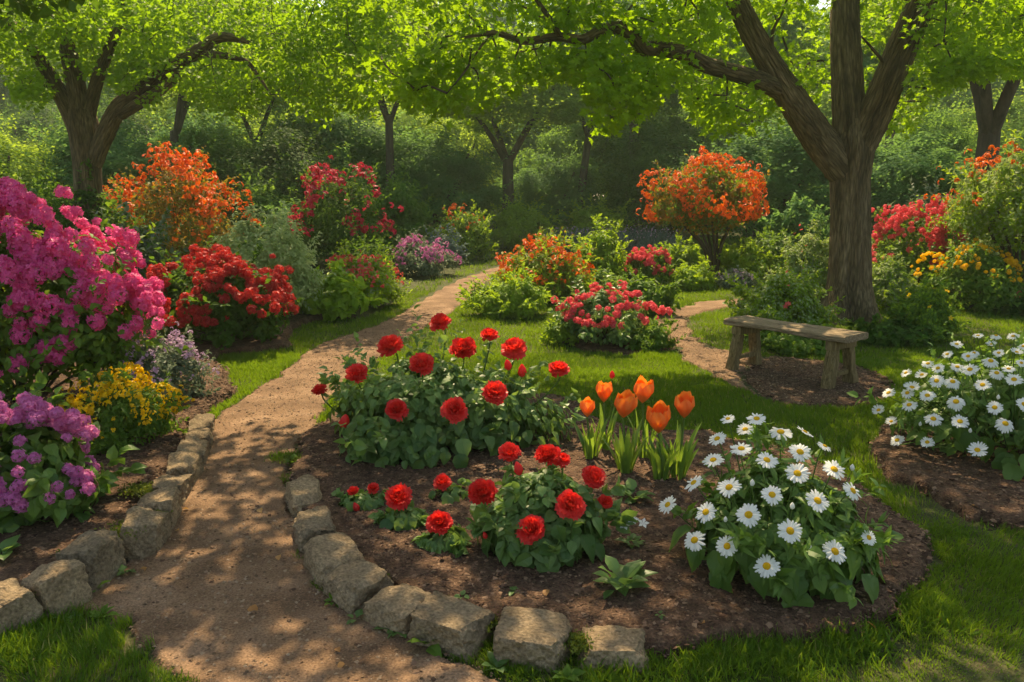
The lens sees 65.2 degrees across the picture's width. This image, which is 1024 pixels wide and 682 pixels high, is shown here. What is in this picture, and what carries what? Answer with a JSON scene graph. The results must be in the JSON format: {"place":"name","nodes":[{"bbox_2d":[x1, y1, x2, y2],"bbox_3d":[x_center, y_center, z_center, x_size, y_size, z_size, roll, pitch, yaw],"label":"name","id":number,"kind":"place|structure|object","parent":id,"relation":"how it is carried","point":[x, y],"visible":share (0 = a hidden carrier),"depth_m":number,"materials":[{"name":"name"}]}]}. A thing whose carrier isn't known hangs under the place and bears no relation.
{"place":"outdoors","nodes":[
{"label":"outdoors","id":0,"kind":"place"},
{"bbox_2d":[34,452,598,660],"bbox_3d":[-1.248,0.989,3.703,1.753,0.169,3.103,-8,13,-37],"label":"moss","id":1,"kind":"object","parent":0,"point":[577,643],"visible":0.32,"depth_m":3.83,"materials":[{"name":"green plant"}]},
{"bbox_2d":[413,264,510,306],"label":"path","id":2,"kind":"structure","parent":0,"point":[445,296],"depth_m":13.64,"materials":[{"name":"beige gravel"}]},
{"bbox_2d":[79,307,865,681],"bbox_3d":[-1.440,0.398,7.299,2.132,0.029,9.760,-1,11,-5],"label":"garden path","id":3,"kind":"structure","parent":0,"point":[232,658],"depth_m":3.58,"materials":[{"name":"brown gravel"}]},
{"bbox_2d":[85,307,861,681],"bbox_3d":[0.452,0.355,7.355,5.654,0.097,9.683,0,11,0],"label":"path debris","id":4,"kind":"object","parent":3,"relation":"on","point":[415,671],"visible":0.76,"depth_m":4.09,"materials":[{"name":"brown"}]},
{"bbox_2d":[0,209,1023,681],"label":"ground","id":5,"kind":"structure","parent":0,"point":[900,643],"depth_m":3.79,"materials":[{"name":"green plant"}]},
{"bbox_2d":[0,578,43,634],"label":"edging stone","id":6,"kind":"object","parent":5,"relation":"on","point":[17,602],"visible":0.73,"depth_m":3.21,"materials":[{"name":"grey stone"}]},
{"bbox_2d":[0,81,63,151],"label":"wood tree","id":7,"kind":"object","parent":5,"relation":"on","point":[43,114],"visible":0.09,"depth_m":36.78,"materials":[{"name":"green plant"}]},
{"bbox_2d":[0,94,73,192],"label":"wood tree","id":8,"kind":"object","parent":5,"relation":"on","point":[16,162],"visible":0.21,"depth_m":18.35,"materials":[{"name":"green plant"}]},
{"bbox_2d":[20,559,92,618],"bbox_3d":[-1.947,1.067,3.388,0.221,0.238,0.224,3,11,17],"label":"edging stone","id":9,"kind":"object","parent":5,"relation":"on","point":[59,584],"visible":0.69,"depth_m":3.34,"materials":[{"name":"grey stone"}]},
{"bbox_2d":[0,0,132,35],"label":"shade tree","id":10,"kind":"object","parent":5,"relation":"on","point":[36,10],"visible":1,"depth_m":6.81,"materials":[{"name":"green plant"}]},
{"bbox_2d":[28,158,152,252],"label":"dark shrub","id":11,"kind":"object","parent":5,"relation":"on","point":[82,196],"visible":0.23,"depth_m":13.39,"materials":[{"name":"green plant"}]},
{"bbox_2d":[55,529,126,592],"bbox_3d":[-1.916,1.013,3.620,0.219,0.254,0.277,0,11,0],"label":"edging stone","id":12,"kind":"object","parent":5,"relation":"on","point":[99,554],"visible":0.6,"depth_m":3.59,"materials":[{"name":"grey stone"}]},
{"bbox_2d":[12,102,217,239],"bbox_3d":[-9.427,-3.688,19.058,5.167,3.835,5.714,0,11,0],"label":"wood tree","id":13,"kind":"object","parent":5,"relation":"on","point":[119,156],"visible":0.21,"depth_m":18.04,"materials":[{"name":"teal plant"}]},
{"bbox_2d":[119,506,170,562],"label":"edging stone","id":14,"kind":"object","parent":5,"relation":"on","point":[152,538],"visible":0.72,"depth_m":3.88,"materials":[{"name":"grey stone"}]},
{"bbox_2d":[137,486,181,529],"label":"edging stone","id":15,"kind":"object","parent":5,"relation":"on","point":[167,498],"visible":0.64,"depth_m":4.22,"materials":[{"name":"grey stone"}]},
{"bbox_2d":[45,0,307,236],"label":"slim tree","id":16,"kind":"object","parent":5,"relation":"on","point":[182,107],"visible":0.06,"depth_m":21.39,"materials":[{"name":"green plant"}]},
{"bbox_2d":[0,314,358,583],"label":"shrub bed","id":17,"kind":"object","parent":5,"relation":"on","point":[247,344],"visible":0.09,"depth_m":5.05,"materials":[{"name":"brown soil"}]},
{"bbox_2d":[0,369,146,533],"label":"phlox","id":18,"kind":"object","parent":17,"relation":"on","point":[49,467],"visible":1,"depth_m":4.10,"materials":[{"name":"purple plant"}]},
{"bbox_2d":[0,176,188,402],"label":"azalea","id":19,"kind":"object","parent":17,"relation":"on","point":[81,321],"visible":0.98,"depth_m":5.81,"materials":[{"name":"pink plant"}]},
{"bbox_2d":[56,361,194,455],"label":"yellow perennial","id":20,"kind":"object","parent":17,"relation":"on","point":[132,409],"visible":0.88,"depth_m":5.28,"materials":[{"name":"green plant"}]},
{"bbox_2d":[75,197,196,318],"bbox_3d":[-4.971,-1.028,10.577,1.683,1.720,1.428,0,11,0],"label":"dark shrub","id":21,"kind":"object","parent":17,"relation":"on","point":[146,247],"visible":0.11,"depth_m":10.30,"materials":[{"name":"green plant"}]},
{"bbox_2d":[83,315,222,402],"bbox_3d":[-2.895,0.165,6.530,0.978,0.795,1.044,0,11,0],"label":"aster","id":22,"kind":"object","parent":17,"relation":"on","point":[159,363],"visible":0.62,"depth_m":6.47,"materials":[{"name":"purple plant"}]},
{"bbox_2d":[143,224,303,349],"bbox_3d":[-3.277,-0.628,9.152,1.928,1.406,1.941,0,11,0],"label":"azalea","id":23,"kind":"object","parent":17,"relation":"on","point":[226,292],"visible":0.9,"depth_m":8.73,"materials":[{"name":"red plant"}]},
{"bbox_2d":[103,141,263,273],"bbox_3d":[-6.871,-2.629,16.122,3.352,2.719,3.160,0,11,0],"label":"azalea","id":24,"kind":"object","parent":5,"relation":"on","point":[198,198],"visible":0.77,"depth_m":15.64,"materials":[{"name":"orange plant"}]},
{"bbox_2d":[121,104,299,245],"bbox_3d":[-9.509,-4.843,23.437,7.263,4.501,7.913,0,11,0],"label":"wood tree","id":25,"kind":"object","parent":5,"relation":"on","point":[204,140],"visible":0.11,"depth_m":22.49,"materials":[{"name":"green plant"}]},
{"bbox_2d":[0,0,427,218],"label":"spreading tree","id":26,"kind":"object","parent":5,"relation":"on","point":[157,73],"visible":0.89,"depth_m":12.46,"materials":[{"name":"green plant"}]},
{"bbox_2d":[210,163,297,252],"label":"dark shrub","id":27,"kind":"object","parent":5,"relation":"on","point":[258,199],"visible":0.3,"depth_m":20.46,"materials":[{"name":"green plant"}]},
{"bbox_2d":[170,0,337,145],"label":"slim tree","id":28,"kind":"object","parent":5,"relation":"on","point":[275,100],"visible":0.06,"depth_m":25.66,"materials":[{"name":"green plant"}]},
{"bbox_2d":[193,200,336,316],"bbox_3d":[-3.331,-1.035,10.702,1.970,1.668,2.024,0,11,0],"label":"boxwood","id":29,"kind":"object","parent":5,"relation":"on","point":[283,248],"visible":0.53,"depth_m":10.44,"materials":[{"name":"plant"}]},
{"bbox_2d":[195,104,405,231],"bbox_3d":[-6.733,-4.659,22.886,7.291,4.317,6.874,0,11,0],"label":"wood tree","id":30,"kind":"object","parent":5,"relation":"on","point":[277,148],"visible":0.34,"depth_m":21.85,"materials":[{"name":"green plant"}]},
{"bbox_2d":[283,474,321,517],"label":"edging stone","id":31,"kind":"object","parent":5,"relation":"on","point":[301,492],"visible":0.73,"depth_m":4.45,"materials":[{"name":"grey stone"}]},
{"bbox_2d":[292,505,336,553],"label":"edging stone","id":32,"kind":"object","parent":5,"relation":"on","point":[308,525],"visible":0.62,"depth_m":3.96,"materials":[{"name":"grey stone"}]},
{"bbox_2d":[211,98,442,239],"bbox_3d":[-5.862,-5.687,26.308,7.745,5.103,8.845,-6,12,-28],"label":"wood tree","id":33,"kind":"object","parent":5,"relation":"on","point":[340,133],"visible":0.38,"depth_m":24.50,"materials":[{"name":"teal plant"}]},
{"bbox_2d":[303,532,363,588],"bbox_3d":[-0.818,1.030,3.697,0.231,0.178,0.337,-6,12,-28],"label":"edging stone","id":34,"kind":"object","parent":5,"relation":"on","point":[324,554],"visible":0.61,"depth_m":3.65,"materials":[{"name":"grey stone"}]},
{"bbox_2d":[297,258,389,320],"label":"broadleaf plant","id":35,"kind":"object","parent":5,"relation":"on","point":[346,298],"visible":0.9,"depth_m":10.90,"materials":[{"name":"green plant"}]},
{"bbox_2d":[283,154,406,262],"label":"azalea","id":36,"kind":"object","parent":5,"relation":"on","point":[347,222],"visible":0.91,"depth_m":17.57,"materials":[{"name":"red plant"}]},
{"bbox_2d":[323,557,393,613],"bbox_3d":[-0.665,1.073,3.488,0.251,0.176,0.274,-9,14,-40],"label":"edging stone","id":37,"kind":"object","parent":5,"relation":"on","point":[352,586],"visible":0.77,"depth_m":3.41,"materials":[{"name":"grey stone"}]},
{"bbox_2d":[322,238,412,307],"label":"coral perennial","id":38,"kind":"object","parent":5,"relation":"on","point":[377,275],"visible":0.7,"depth_m":12.14,"materials":[{"name":"green plant"}]},
{"bbox_2d":[281,0,490,235],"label":"slim tree","id":39,"kind":"object","parent":5,"relation":"on","point":[388,120],"visible":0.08,"depth_m":23.61,"materials":[{"name":"green plant"}]},
{"bbox_2d":[362,583,430,636],"bbox_3d":[-0.463,1.113,3.303,0.270,0.158,0.235,8,13,37],"label":"edging stone","id":40,"kind":"object","parent":5,"relation":"on","point":[392,608],"visible":0.71,"depth_m":3.23,"materials":[{"name":"grey stone"}]},
{"bbox_2d":[359,163,438,252],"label":"dark shrub","id":41,"kind":"object","parent":5,"relation":"on","point":[410,220],"visible":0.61,"depth_m":20.77,"materials":[{"name":"green plant"}]},
{"bbox_2d":[386,227,471,276],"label":"mauve shrub","id":42,"kind":"object","parent":5,"relation":"on","point":[423,258],"visible":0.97,"depth_m":16.11,"materials":[{"name":"purple plant"}]},
{"bbox_2d":[351,117,531,237],"bbox_3d":[-2.623,-5.175,26.039,6.759,4.155,6.310,0,11,0],"label":"wood tree","id":43,"kind":"object","parent":5,"relation":"on","point":[437,165],"visible":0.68,"depth_m":24.64,"materials":[{"name":"teal plant"}]},
{"bbox_2d":[377,106,516,210],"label":"wood tree","id":44,"kind":"object","parent":5,"relation":"on","point":[479,138],"visible":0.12,"depth_m":32.55,"materials":[{"name":"green plant"}]},
{"bbox_2d":[407,591,494,661],"bbox_3d":[-0.229,1.133,3.174,0.295,0.174,0.251,5,12,24],"label":"edging stone","id":45,"kind":"object","parent":5,"relation":"on","point":[460,626],"visible":0.89,"depth_m":3.10,"materials":[{"name":"grey stone"}]},
{"bbox_2d":[422,199,499,261],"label":"golden shrub","id":46,"kind":"object","parent":5,"relation":"on","point":[472,230],"visible":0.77,"depth_m":19.56,"materials":[{"name":"green plant"}]},
{"bbox_2d":[377,18,626,214],"bbox_3d":[0.017,-6.694,25.519,8.686,7.409,9.052,0,11,0],"label":"forked tree","id":47,"kind":"object","parent":5,"relation":"on","point":[556,106],"visible":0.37,"depth_m":24.19,"materials":[{"name":"green plant"}]},
{"bbox_2d":[455,261,555,322],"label":"fresh shrub","id":48,"kind":"object","parent":5,"relation":"on","point":[518,299],"visible":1,"depth_m":11.03,"materials":[{"name":"green plant"}]},
{"bbox_2d":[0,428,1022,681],"bbox_3d":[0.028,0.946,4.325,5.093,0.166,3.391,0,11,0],"label":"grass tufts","id":49,"kind":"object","parent":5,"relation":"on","point":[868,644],"visible":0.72,"depth_m":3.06,"materials":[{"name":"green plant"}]},
{"bbox_2d":[482,188,562,250],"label":"round shrub","id":50,"kind":"object","parent":5,"relation":"on","point":[514,221],"visible":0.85,"depth_m":23.01,"materials":[{"name":"green plant"}]},
{"bbox_2d":[493,606,572,673],"bbox_3d":[0.083,1.155,3.079,0.293,0.160,0.254,2,11,11],"label":"edging stone","id":51,"kind":"object","parent":5,"relation":"on","point":[538,638],"visible":0.89,"depth_m":3.00,"materials":[{"name":"grey stone"}]},
{"bbox_2d":[483,226,603,300],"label":"orange perennial","id":52,"kind":"object","parent":5,"relation":"on","point":[560,267],"visible":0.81,"depth_m":12.33,"materials":[{"name":"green plant"}]},
{"bbox_2d":[477,143,635,232],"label":"wood tree","id":53,"kind":"object","parent":5,"relation":"on","point":[552,184],"visible":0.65,"depth_m":26.81,"materials":[{"name":"teal plant"}]},
{"bbox_2d":[499,109,641,232],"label":"wood tree","id":54,"kind":"object","parent":5,"relation":"on","point":[564,141],"visible":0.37,"depth_m":31.09,"materials":[{"name":"green plant"}]},
{"bbox_2d":[524,0,658,211],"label":"slim tree","id":55,"kind":"object","parent":5,"relation":"on","point":[585,157],"visible":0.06,"depth_m":26.60,"materials":[{"name":"teal plant"}]},
{"bbox_2d":[550,192,644,235],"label":"golden shrub","id":56,"kind":"object","parent":5,"relation":"on","point":[582,218],"visible":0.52,"depth_m":24.32,"materials":[{"name":"green plant"}]},
{"bbox_2d":[567,213,633,278],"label":"fresh shrub","id":57,"kind":"object","parent":5,"relation":"on","point":[608,250],"visible":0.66,"depth_m":14.50,"materials":[{"name":"green plant"}]},
{"bbox_2d":[577,625,648,675],"bbox_3d":[0.383,1.180,3.049,0.285,0.124,0.234,1,11,5],"label":"edging stone","id":58,"kind":"object","parent":5,"relation":"on","point":[611,642],"visible":0.77,"depth_m":2.99,"materials":[{"name":"grey stone"}]},
{"bbox_2d":[564,335,674,354],"bbox_3d":[1.220,0.005,9.364,1.240,0.034,1.520,0,11,0],"label":"shrub bed","id":59,"kind":"object","parent":5,"relation":"on","point":[588,346],"visible":0.23,"depth_m":8.96,"materials":[{"name":"brown soil"}]},
{"bbox_2d":[542,269,672,348],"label":"shrub rose","id":60,"kind":"object","parent":59,"relation":"on","point":[600,312],"visible":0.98,"depth_m":9.00,"materials":[{"name":"red plant"}]},
{"bbox_2d":[627,315,686,352],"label":"trailing plant","id":61,"kind":"object","parent":59,"relation":"on","point":[653,337],"visible":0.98,"depth_m":8.81,"materials":[{"name":"green plant"}]},
{"bbox_2d":[606,266,684,317],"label":"fresh shrub","id":62,"kind":"object","parent":5,"relation":"on","point":[657,295],"visible":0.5,"depth_m":11.24,"materials":[{"name":"green plant"}]},
{"bbox_2d":[622,239,680,285],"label":"azalea","id":63,"kind":"object","parent":5,"relation":"on","point":[650,262],"visible":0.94,"depth_m":14.53,"materials":[{"name":"red plant"}]},
{"bbox_2d":[577,103,727,242],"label":"wood tree","id":64,"kind":"object","parent":5,"relation":"on","point":[637,162],"visible":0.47,"depth_m":25.01,"materials":[{"name":"green plant"}]},
{"bbox_2d":[286,358,1023,663],"bbox_3d":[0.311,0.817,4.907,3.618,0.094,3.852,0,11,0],"label":"flower bed","id":65,"kind":"object","parent":5,"relation":"on","point":[665,638],"visible":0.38,"depth_m":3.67,"materials":[{"name":"brown soil"}]},
{"bbox_2d":[330,482,388,511],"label":"rose bush","id":66,"kind":"object","parent":65,"relation":"on","point":[355,498],"visible":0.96,"depth_m":4.30,"materials":[{"name":"green plant"}]},
{"bbox_2d":[368,482,429,530],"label":"rose bush","id":67,"kind":"object","parent":65,"relation":"on","point":[402,513],"visible":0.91,"depth_m":4.07,"materials":[{"name":"green plant"}]},
{"bbox_2d":[410,509,472,557],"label":"rose bush","id":68,"kind":"object","parent":65,"relation":"on","point":[444,534],"visible":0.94,"depth_m":3.79,"materials":[{"name":"green plant"}]},
{"bbox_2d":[311,304,585,468],"bbox_3d":[-0.525,0.248,5.633,1.819,1.026,1.784,-5,12,-26],"label":"rose bush","id":69,"kind":"object","parent":65,"relation":"on","point":[427,410],"visible":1,"depth_m":5.16,"materials":[{"name":"green plant"}]},
{"bbox_2d":[465,441,638,572],"bbox_3d":[0.159,0.782,3.785,0.697,0.611,0.709,9,14,41],"label":"rose bush","id":70,"kind":"object","parent":65,"relation":"on","point":[549,519],"visible":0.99,"depth_m":3.67,"materials":[{"name":"green plant"}]},
{"bbox_2d":[572,396,612,458],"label":"tulip plant","id":71,"kind":"object","parent":65,"relation":"on","point":[590,442],"visible":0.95,"depth_m":5.05,"materials":[{"name":"green plant"}]},
{"bbox_2d":[600,389,646,473],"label":"tulip plant","id":72,"kind":"object","parent":65,"relation":"on","point":[625,404],"visible":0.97,"depth_m":4.76,"materials":[{"name":"green plant"}]},
{"bbox_2d":[592,555,657,598],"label":"seedling","id":73,"kind":"object","parent":65,"relation":"on","point":[621,575],"visible":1,"depth_m":3.43,"materials":[{"name":"green plant"}]},
{"bbox_2d":[643,400,687,480],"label":"tulip plant","id":74,"kind":"object","parent":65,"relation":"on","point":[658,415],"visible":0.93,"depth_m":4.68,"materials":[{"name":"green plant"}]},
{"bbox_2d":[650,390,701,479],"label":"tulip plant","id":75,"kind":"object","parent":65,"relation":"on","point":[684,402],"visible":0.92,"depth_m":4.72,"materials":[{"name":"green plant"}]},
{"bbox_2d":[658,413,903,608],"bbox_3d":[1.205,0.754,3.553,1.008,0.760,0.972,-8,13,-37],"label":"daisy plant","id":76,"kind":"object","parent":65,"relation":"on","point":[790,538],"visible":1,"depth_m":3.39,"materials":[{"name":"green plant"}]},
{"bbox_2d":[608,100,737,233],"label":"wood tree","id":77,"kind":"object","parent":5,"relation":"on","point":[681,121],"visible":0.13,"depth_m":29.98,"materials":[{"name":"teal plant"}]},
{"bbox_2d":[332,0,1023,324],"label":"maple tree","id":78,"kind":"object","parent":5,"relation":"on","point":[841,149],"visible":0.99,"depth_m":9.13,"materials":[{"name":"green plant"}]},
{"bbox_2d":[662,256,718,290],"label":"shrub","id":79,"kind":"object","parent":5,"relation":"on","point":[695,277],"visible":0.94,"depth_m":14.20,"materials":[{"name":"green plant"}]},
{"bbox_2d":[636,145,769,276],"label":"azalea tree","id":80,"kind":"object","parent":5,"relation":"on","point":[712,197],"visible":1,"depth_m":15.75,"materials":[{"name":"orange plant"}]},
{"bbox_2d":[713,236,782,276],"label":"hedge shrub","id":81,"kind":"object","parent":5,"relation":"on","point":[744,257],"visible":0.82,"depth_m":16.39,"materials":[{"name":"green plant"}]},
{"bbox_2d":[672,0,830,237],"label":"slim tree","id":82,"kind":"object","parent":5,"relation":"on","point":[792,29],"visible":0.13,"depth_m":27.14,"materials":[{"name":"green plant"}]},
{"bbox_2d":[651,111,909,241],"bbox_3d":[7.277,-4.378,22.201,6.772,4.046,6.884,0,11,0],"label":"wood tree","id":83,"kind":"object","parent":5,"relation":"on","point":[789,164],"visible":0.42,"depth_m":20.64,"materials":[{"name":"teal plant"}]},
{"bbox_2d":[722,258,848,335],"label":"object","id":84,"kind":"object","parent":5,"relation":"on","point":[785,296],"visible":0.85,"depth_m":9.45,"materials":[{"name":"green plant"}]},
{"bbox_2d":[751,190,829,258],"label":"leafy shrub","id":85,"kind":"object","parent":5,"relation":"on","point":[794,217],"visible":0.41,"depth_m":17.97,"materials":[{"name":"teal plant"}]},
{"bbox_2d":[744,314,841,355],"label":"fresh shrub","id":86,"kind":"object","parent":5,"relation":"on","point":[785,343],"visible":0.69,"depth_m":8.68,"materials":[{"name":"green plant"}]},
{"bbox_2d":[760,213,828,299],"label":"white shrub","id":87,"kind":"object","parent":5,"relation":"on","point":[816,261],"visible":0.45,"depth_m":11.26,"materials":[{"name":"green plant"}]},
{"bbox_2d":[742,356,893,406],"bbox_3d":[2.850,0.360,7.485,1.400,0.035,2.125,0,11,0],"label":"soil patch","id":88,"kind":"object","parent":5,"relation":"on","point":[845,401],"visible":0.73,"depth_m":7.25,"materials":[{"name":"brown soil"}]},
{"bbox_2d":[723,315,868,388],"bbox_3d":[2.640,0.107,7.582,0.503,0.533,1.280,-8,14,-38],"label":"garden bench","id":89,"kind":"object","parent":88,"relation":"on","point":[835,339],"visible":0.98,"depth_m":7.31,"materials":[{"name":"brown wood"}]},
{"bbox_2d":[847,305,935,349],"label":"ivy ground cover","id":90,"kind":"object","parent":5,"relation":"on","point":[896,333],"visible":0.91,"depth_m":9.08,"materials":[{"name":"green plant"}]},
{"bbox_2d":[872,247,921,310],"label":"fresh shrub","id":91,"kind":"object","parent":5,"relation":"on","point":[888,273],"visible":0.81,"depth_m":11.52,"materials":[{"name":"green plant"}]},
{"bbox_2d":[788,123,1007,242],"bbox_3d":[10.246,-3.868,20.698,6.260,3.619,5.481,7,13,35],"label":"wood tree","id":92,"kind":"object","parent":5,"relation":"on","point":[898,167],"visible":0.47,"depth_m":19.51,"materials":[{"name":"teal plant"}]},
{"bbox_2d":[797,0,1023,239],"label":"forked tree","id":93,"kind":"object","parent":5,"relation":"on","point":[990,121],"visible":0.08,"depth_m":16.82,"materials":[{"name":"green plant"}]},
{"bbox_2d":[880,273,972,341],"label":"fresh shrub","id":94,"kind":"object","parent":5,"relation":"on","point":[932,310],"visible":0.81,"depth_m":9.22,"materials":[{"name":"green plant"}]},
{"bbox_2d":[871,194,982,290],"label":"azalea","id":95,"kind":"object","parent":5,"relation":"on","point":[934,235],"visible":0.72,"depth_m":13.60,"materials":[{"name":"red plant"}]},
{"bbox_2d":[869,418,1023,531],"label":"daisy bed","id":96,"kind":"object","parent":5,"relation":"on","point":[947,495],"visible":0.34,"depth_m":4.76,"materials":[{"name":"brown soil"}]},
{"bbox_2d":[847,321,1023,480],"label":"daisy plant","id":97,"kind":"object","parent":96,"relation":"on","point":[948,405],"visible":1,"depth_m":5.03,"materials":[{"name":"white plant"}]},
{"bbox_2d":[882,88,1018,191],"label":"wood tree","id":98,"kind":"object","parent":5,"relation":"on","point":[952,132],"visible":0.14,"depth_m":29.39,"materials":[{"name":"green plant"}]},
{"bbox_2d":[905,225,1023,315],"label":"yellow daisy bush","id":99,"kind":"object","parent":5,"relation":"on","point":[977,264],"visible":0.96,"depth_m":11.49,"materials":[{"name":"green plant"}]},
{"bbox_2d":[916,119,1023,281],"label":"orange tipped shrub","id":100,"kind":"object","parent":5,"relation":"on","point":[986,202],"visible":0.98,"depth_m":11.70,"materials":[{"name":"green plant"}]},
{"bbox_2d":[932,75,1023,157],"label":"wood tree","id":101,"kind":"object","parent":5,"relation":"on","point":[1013,116],"visible":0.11,"depth_m":36.38,"materials":[{"name":"green plant"}]},
{"bbox_2d":[184,236,1019,291],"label":"lawn grass","id":102,"kind":"structure","parent":0,"point":[492,262],"depth_m":19.15,"materials":[{"name":"green plant"}]},
{"bbox_2d":[206,350,1023,482],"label":"lawn grass","id":103,"kind":"structure","parent":0,"point":[257,366],"depth_m":7.17,"materials":[{"name":"green plant"}]},
{"bbox_2d":[253,289,1023,353],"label":"lawn grass","id":104,"kind":"structure","parent":0,"point":[385,313],"depth_m":10.20,"materials":[{"name":"green plant"}]},
{"bbox_2d":[653,299,762,393],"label":"side path","id":105,"kind":"structure","parent":0,"point":[685,311],"depth_m":8.86,"materials":[{"name":"beige gravel"}]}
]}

